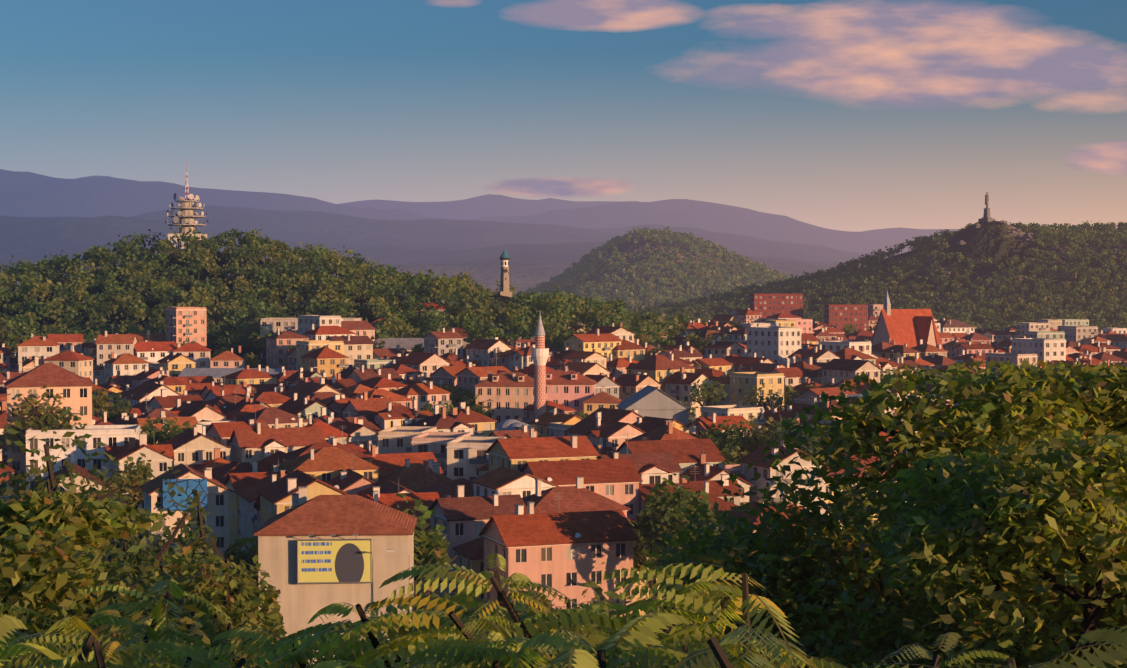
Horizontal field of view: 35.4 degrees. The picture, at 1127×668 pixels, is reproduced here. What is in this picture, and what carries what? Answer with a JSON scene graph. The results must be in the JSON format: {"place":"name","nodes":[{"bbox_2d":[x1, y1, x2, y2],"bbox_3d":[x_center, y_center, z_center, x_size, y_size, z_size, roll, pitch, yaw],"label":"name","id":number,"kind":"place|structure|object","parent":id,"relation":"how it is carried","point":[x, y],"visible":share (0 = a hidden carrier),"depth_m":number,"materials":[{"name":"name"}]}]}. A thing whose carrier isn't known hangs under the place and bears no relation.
{"place":"outdoors","nodes":[
{"label":"outdoors","id":0,"kind":"place"},
{"bbox_2d":[0,169,1126,643],"bbox_3d":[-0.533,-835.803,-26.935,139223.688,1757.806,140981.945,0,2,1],"label":"ground","id":1,"kind":"structure","parent":0,"point":[538,241],"depth_m":10408.89,"materials":[{"name":"green plant"}]},
{"bbox_2d":[166,172,207,251],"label":"telecom tower","id":2,"kind":"structure","parent":1,"relation":"on","point":[186,217],"depth_m":777.90,"materials":[{"name":"metal"}]},
{"bbox_2d":[0,224,688,355],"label":"sahat hill trees","id":3,"kind":"object","parent":1,"relation":"on","point":[380,282],"visible":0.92,"depth_m":695.58,"materials":[{"name":"green plant"}]},
{"bbox_2d":[386,549,410,620],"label":"street lamp","id":4,"kind":"object","parent":1,"relation":"on","point":[390,550],"visible":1,"depth_m":185.47,"materials":[{"name":"grey metal"}]},
{"bbox_2d":[497,248,511,296],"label":"clock tower","id":5,"kind":"structure","parent":1,"relation":"on","point":[504,257],"depth_m":747.32,"materials":[{"name":"stone"}]},
{"bbox_2d":[495,419,530,430],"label":"dome","id":6,"kind":"structure","parent":1,"relation":"on","point":[508,424],"depth_m":424.62,"materials":[{"name":"metal"}]},
{"bbox_2d":[531,316,548,418],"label":"minaret","id":7,"kind":"object","parent":1,"relation":"on","point":[539,353],"visible":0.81,"depth_m":438.84,"materials":[{"name":"brick"}]},
{"bbox_2d":[97,220,1007,339],"bbox_3d":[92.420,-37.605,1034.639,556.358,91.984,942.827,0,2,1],"label":"rock outcrops","id":8,"kind":"object","parent":1,"relation":"on","point":[962,242],"visible":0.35,"depth_m":742.14,"materials":[{"name":"grey stone"}]},
{"bbox_2d":[0,313,1122,632],"bbox_3d":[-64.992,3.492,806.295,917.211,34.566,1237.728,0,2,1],"label":"town tree","id":9,"kind":"object","parent":1,"relation":"on","point":[440,551],"depth_m":334.08,"materials":[{"name":"green plant"}]},
{"bbox_2d":[0,358,1126,667],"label":"tree","id":10,"kind":"object","parent":1,"relation":"on","point":[996,446],"depth_m":37.45,"materials":[{"name":"green plant"}]},
{"bbox_2d":[0,294,1126,664],"bbox_3d":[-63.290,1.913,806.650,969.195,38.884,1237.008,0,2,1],"label":"town buildings","id":11,"kind":"structure","parent":1,"relation":"on","point":[554,496],"depth_m":359.43,"materials":[{"name":"tile"}]},
{"bbox_2d":[163,479,206,509],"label":"mural wall","id":12,"kind":"structure","parent":11,"relation":"attached to","point":[198,485],"depth_m":249.88,"materials":[{"name":"paint"}]},
{"bbox_2d":[297,534,371,583],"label":"billboard frame","id":13,"kind":"object","parent":11,"relation":"attached to","point":[311,539],"visible":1,"depth_m":187.96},
{"bbox_2d":[299,540,370,581],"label":"billboard","id":14,"kind":"object","parent":13,"relation":"in","point":[334,561],"visible":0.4,"depth_m":188.11,"materials":[{"name":"yellow metal"}]},
{"bbox_2d":[0,544,1126,667],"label":"frond","id":15,"kind":"object","parent":1,"relation":"on","point":[574,641],"depth_m":10.42,"materials":[{"name":"green plant"}]},
{"bbox_2d":[514,226,793,308],"bbox_3d":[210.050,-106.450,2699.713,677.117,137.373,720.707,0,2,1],"label":"youth hill trees","id":16,"kind":"object","parent":1,"relation":"on","point":[642,293],"visible":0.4,"depth_m":2688.25,"materials":[{"name":"green plant"}]},
{"bbox_2d":[630,220,1126,331],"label":"bunardzhik hill trees","id":17,"kind":"object","parent":1,"relation":"on","point":[705,308],"visible":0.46,"depth_m":1426.96,"materials":[{"name":"green plant"}]},
{"bbox_2d":[871,291,942,348],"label":"church","id":18,"kind":"structure","parent":1,"relation":"on","point":[910,328],"depth_m":749.69,"materials":[{"name":"tile"}]},
{"bbox_2d":[978,192,994,221],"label":"alyosha monument","id":19,"kind":"object","parent":1,"relation":"on","point":[986,217],"visible":1,"depth_m":1503.20,"materials":[{"name":"stone"}]},
{"bbox_2d":[0,0,1126,231],"label":"sky","id":20,"kind":"structure","parent":0,"point":[842,115],"materials":[{"name":"blue"}]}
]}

